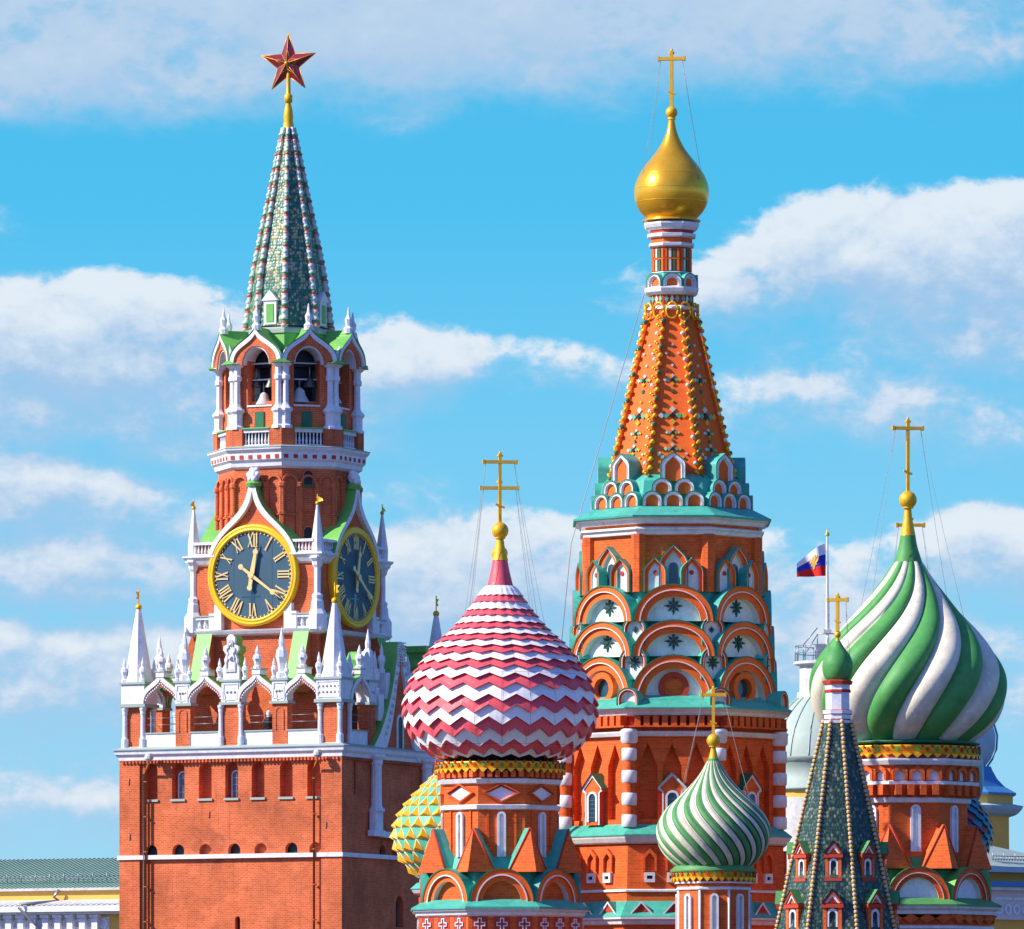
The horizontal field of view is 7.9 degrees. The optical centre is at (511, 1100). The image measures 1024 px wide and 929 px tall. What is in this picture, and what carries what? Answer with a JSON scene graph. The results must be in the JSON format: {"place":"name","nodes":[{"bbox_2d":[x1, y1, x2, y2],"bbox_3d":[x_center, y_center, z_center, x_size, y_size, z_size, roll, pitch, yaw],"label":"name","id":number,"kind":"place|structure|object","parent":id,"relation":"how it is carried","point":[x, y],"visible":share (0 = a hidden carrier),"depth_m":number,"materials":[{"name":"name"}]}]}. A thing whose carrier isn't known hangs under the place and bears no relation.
{"place":"outdoors","nodes":[
{"label":"outdoors","id":0,"kind":"place"},
{"bbox_2d":[0,858,118,928],"bbox_3d":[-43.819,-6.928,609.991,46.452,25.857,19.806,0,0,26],"label":"palace building","id":1,"kind":"structure","parent":0,"point":[72,893],"depth_m":598.82,"materials":[{"name":"metal"}]},
{"bbox_2d":[0,0,1023,859],"label":"sky","id":2,"kind":"structure","parent":0,"point":[473,168],"materials":[{"name":"blue"}]},
{"bbox_2d":[987,846,1023,928],"bbox_3d":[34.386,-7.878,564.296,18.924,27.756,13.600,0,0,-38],"label":"arsenal building","id":3,"kind":"structure","parent":0,"point":[1007,888],"depth_m":559.52,"materials":[{"name":"paint"}]},
{"label":"ground","id":4,"kind":"structure","parent":0,"visible":0},
{"bbox_2d":[112,33,441,928],"bbox_3d":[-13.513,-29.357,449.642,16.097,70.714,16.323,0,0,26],"label":"clock tower","id":5,"kind":"structure","parent":4,"relation":"on","point":[234,813],"depth_m":445.68,"materials":[{"name":"red brick"}]},
{"bbox_2d":[178,771,184,797],"bbox_3d":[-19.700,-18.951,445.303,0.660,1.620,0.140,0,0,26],"label":"window","id":6,"kind":"structure","parent":5,"relation":"in","point":[181,777],"depth_m":445.34,"materials":[{"name":"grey glass"}]},
{"bbox_2d":[231,770,237,796],"bbox_3d":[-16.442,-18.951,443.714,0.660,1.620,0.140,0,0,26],"label":"window","id":7,"kind":"structure","parent":5,"relation":"in","point":[234,777],"depth_m":443.71,"materials":[{"name":"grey glass"}]},
{"bbox_2d":[263,710,271,729],"bbox_3d":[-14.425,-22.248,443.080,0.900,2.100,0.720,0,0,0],"label":"floodlight","id":8,"kind":"object","parent":5,"relation":"on","point":[267,722],"visible":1,"depth_m":442.83,"materials":[{"name":"metal"}]},
{"bbox_2d":[303,526,312,538],"bbox_3d":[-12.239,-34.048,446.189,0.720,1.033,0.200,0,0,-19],"label":"window","id":9,"kind":"structure","parent":5,"relation":"in","point":[307,530],"depth_m":446.21,"materials":[{"name":"black glass"}]},
{"bbox_2d":[302,469,314,486],"bbox_3d":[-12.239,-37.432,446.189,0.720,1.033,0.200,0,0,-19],"label":"window","id":10,"kind":"structure","parent":5,"relation":"in","point":[308,481],"depth_m":446.21,"materials":[{"name":"black glass"}]},
{"bbox_2d":[343,472,348,488],"bbox_3d":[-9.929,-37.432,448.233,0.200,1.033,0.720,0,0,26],"label":"window","id":11,"kind":"structure","parent":5,"relation":"in","point":[346,473],"depth_m":448.18,"materials":[{"name":"black glass"}]},
{"bbox_2d":[390,760,445,903],"bbox_3d":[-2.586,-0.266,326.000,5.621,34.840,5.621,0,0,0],"label":"onion dome church tower","id":12,"kind":"structure","parent":4,"relation":"on","point":[418,815],"depth_m":324.43,"materials":[{"name":"metal"}]},
{"bbox_2d":[401,451,598,928],"bbox_3d":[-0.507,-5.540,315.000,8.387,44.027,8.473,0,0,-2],"label":"onion dome church tower","id":13,"kind":"structure","parent":4,"relation":"on","point":[500,712],"depth_m":312.56,"materials":[{"name":"metal"}]},
{"bbox_2d":[441,814,442,828],"bbox_3d":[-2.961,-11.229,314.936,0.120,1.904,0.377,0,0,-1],"label":"slit window","id":14,"kind":"structure","parent":13,"relation":"in","point":[441,814],"depth_m":314.72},
{"bbox_2d":[456,812,463,856],"bbox_3d":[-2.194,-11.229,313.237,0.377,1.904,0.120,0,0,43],"label":"slit window","id":15,"kind":"structure","parent":13,"relation":"in","point":[459,816],"depth_m":313.26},
{"bbox_2d":[439,481,556,762],"bbox_3d":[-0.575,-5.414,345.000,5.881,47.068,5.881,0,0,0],"label":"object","id":16,"kind":"structure","parent":13,"relation":"attached to","point":[503,488],"depth_m":344.91,"materials":[{"name":"metal"}]},
{"bbox_2d":[497,811,505,856],"bbox_3d":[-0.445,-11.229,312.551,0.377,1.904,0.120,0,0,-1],"label":"slit window","id":17,"kind":"structure","parent":13,"relation":"in","point":[501,816],"depth_m":312.57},
{"bbox_2d":[538,812,545,856],"bbox_3d":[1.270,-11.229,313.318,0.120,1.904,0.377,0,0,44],"label":"slit window","id":18,"kind":"structure","parent":13,"relation":"in","point":[541,816],"depth_m":313.34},
{"bbox_2d":[557,49,791,928],"bbox_3d":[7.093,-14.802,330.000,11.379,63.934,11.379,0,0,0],"label":"tented church tower","id":19,"kind":"structure","parent":4,"relation":"on","point":[672,613],"depth_m":326.82,"materials":[{"name":"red brick"}]},
{"bbox_2d":[587,873,595,882],"bbox_3d":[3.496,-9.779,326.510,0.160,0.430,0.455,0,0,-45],"label":"square window","id":20,"kind":"structure","parent":19,"relation":"in","point":[591,877],"depth_m":326.37,"materials":[{"name":"white paint"}]},
{"bbox_2d":[581,773,607,825],"bbox_3d":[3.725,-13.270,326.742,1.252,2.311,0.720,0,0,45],"label":"gabled window","id":21,"kind":"structure","parent":19,"relation":"in","point":[594,788],"depth_m":326.53,"materials":[{"name":"white glass"}]},
{"bbox_2d":[603,873,611,882],"bbox_3d":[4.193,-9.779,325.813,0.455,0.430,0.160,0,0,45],"label":"square window","id":22,"kind":"structure","parent":19,"relation":"in","point":[607,877],"depth_m":325.74,"materials":[{"name":"white paint"}]},
{"bbox_2d":[645,872,654,881],"bbox_3d":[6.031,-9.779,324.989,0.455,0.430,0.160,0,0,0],"label":"square window","id":23,"kind":"structure","parent":19,"relation":"in","point":[649,876],"depth_m":324.94,"materials":[{"name":"white paint"}]},
{"bbox_2d":[667,872,670,881],"bbox_3d":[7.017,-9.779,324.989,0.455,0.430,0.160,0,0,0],"label":"square window","id":24,"kind":"structure","parent":19,"relation":"in","point":[668,873],"depth_m":324.94,"materials":[{"name":"white paint"}]},
{"bbox_2d":[658,772,686,813],"bbox_3d":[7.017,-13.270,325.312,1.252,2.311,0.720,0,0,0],"label":"gabled window","id":25,"kind":"structure","parent":19,"relation":"in","point":[671,787],"depth_m":325.10,"materials":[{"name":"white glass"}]},
{"bbox_2d":[738,773,762,805],"bbox_3d":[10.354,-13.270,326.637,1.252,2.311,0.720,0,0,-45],"label":"gabled window","id":26,"kind":"structure","parent":19,"relation":"in","point":[753,785],"depth_m":326.53,"materials":[{"name":"orange brick"}]},
{"bbox_2d":[763,874,772,883],"bbox_3d":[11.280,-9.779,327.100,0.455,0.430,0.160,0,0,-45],"label":"square window","id":27,"kind":"structure","parent":19,"relation":"in","point":[768,878],"depth_m":327.01,"materials":[{"name":"white paint"}]},
{"bbox_2d":[656,686,770,928],"bbox_3d":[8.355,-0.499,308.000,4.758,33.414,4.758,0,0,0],"label":"onion dome church tower","id":28,"kind":"structure","parent":4,"relation":"on","point":[713,832],"depth_m":306.55,"materials":[{"name":"metal"}]},
{"bbox_2d":[675,894,677,928],"bbox_3d":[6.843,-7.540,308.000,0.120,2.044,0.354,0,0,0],"label":"slit window","id":29,"kind":"structure","parent":28,"relation":"in","point":[676,895],"depth_m":307.80,"materials":[{"name":"stone"}]},
{"bbox_2d":[684,894,691,928],"bbox_3d":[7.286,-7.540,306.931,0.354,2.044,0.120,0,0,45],"label":"slit window","id":30,"kind":"structure","parent":28,"relation":"in","point":[688,897],"depth_m":306.97,"materials":[{"name":"stone"}]},
{"bbox_2d":[710,893,718,928],"bbox_3d":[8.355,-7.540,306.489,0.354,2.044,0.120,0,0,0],"label":"slit window","id":31,"kind":"structure","parent":28,"relation":"in","point":[714,898],"depth_m":306.45,"materials":[{"name":"stone"}]},
{"bbox_2d":[736,894,743,928],"bbox_3d":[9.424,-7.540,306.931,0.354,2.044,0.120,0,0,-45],"label":"slit window","id":32,"kind":"structure","parent":28,"relation":"in","point":[739,897],"depth_m":306.90,"materials":[{"name":"stone"}]},
{"bbox_2d":[750,894,750,928],"bbox_3d":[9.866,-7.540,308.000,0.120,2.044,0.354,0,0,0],"label":"slit window","id":33,"kind":"structure","parent":28,"relation":"in","point":[750,894],"depth_m":307.80,"materials":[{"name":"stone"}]},
{"bbox_2d":[783,628,833,874],"bbox_3d":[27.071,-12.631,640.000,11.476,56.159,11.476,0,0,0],"label":"domed building","id":34,"kind":"structure","parent":4,"relation":"on","point":[803,726],"depth_m":635.73,"materials":[{"name":"paint"}]},
{"bbox_2d":[823,528,831,643],"bbox_3d":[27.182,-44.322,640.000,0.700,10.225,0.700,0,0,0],"label":"flagpole","id":35,"kind":"object","parent":34,"relation":"on","point":[827,534],"visible":0.88,"depth_m":639.91,"materials":[{"name":"metal"}]},
{"bbox_2d":[797,543,825,576],"bbox_3d":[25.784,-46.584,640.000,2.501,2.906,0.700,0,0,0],"label":"flag","id":36,"kind":"object","parent":35,"relation":"attached to","point":[812,563],"visible":1,"depth_m":639.97,"materials":[{"name":"multicoloured fabric"}]},
{"bbox_2d":[775,593,899,928],"bbox_3d":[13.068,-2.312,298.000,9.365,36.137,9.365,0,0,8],"label":"tented bell tower","id":37,"kind":"structure","parent":4,"relation":"on","point":[837,853],"depth_m":296.80,"materials":[{"name":"tile"}]},
{"bbox_2d":[809,417,1006,928],"bbox_3d":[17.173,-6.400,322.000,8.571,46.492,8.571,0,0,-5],"label":"onion dome church tower","id":38,"kind":"structure","parent":4,"relation":"on","point":[928,688],"depth_m":319.29,"materials":[{"name":"metal"}]},
{"bbox_2d":[872,805,877,828],"bbox_3d":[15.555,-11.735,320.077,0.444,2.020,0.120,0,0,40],"label":"slit window","id":39,"kind":"structure","parent":38,"relation":"in","point":[875,810],"depth_m":319.98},
{"bbox_2d":[910,805,920,851],"bbox_3d":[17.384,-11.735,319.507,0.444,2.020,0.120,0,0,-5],"label":"slit window","id":40,"kind":"structure","parent":38,"relation":"in","point":[915,811],"depth_m":319.52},
{"bbox_2d":[894,518,983,799],"bbox_3d":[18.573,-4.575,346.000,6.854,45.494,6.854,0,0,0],"label":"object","id":41,"kind":"structure","parent":38,"relation":"attached to","point":[981,767],"depth_m":345.45,"materials":[{"name":"metal"}]},
{"bbox_2d":[950,805,957,851],"bbox_3d":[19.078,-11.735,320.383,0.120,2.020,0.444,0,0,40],"label":"slit window","id":42,"kind":"structure","parent":38,"relation":"in","point":[953,809],"depth_m":320.45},
{"bbox_2d":[967,798,993,853],"bbox_3d":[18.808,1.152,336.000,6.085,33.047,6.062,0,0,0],"label":"onion dome church tower","id":43,"kind":"structure","parent":4,"relation":"on","point":[977,814],"depth_m":334.59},
{"bbox_2d":[976,725,1022,866],"bbox_3d":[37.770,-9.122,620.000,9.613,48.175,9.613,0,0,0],"label":"cupola building","id":44,"kind":"structure","parent":4,"relation":"on","point":[996,801],"depth_m":617.74,"materials":[{"name":"paint"}]}
]}

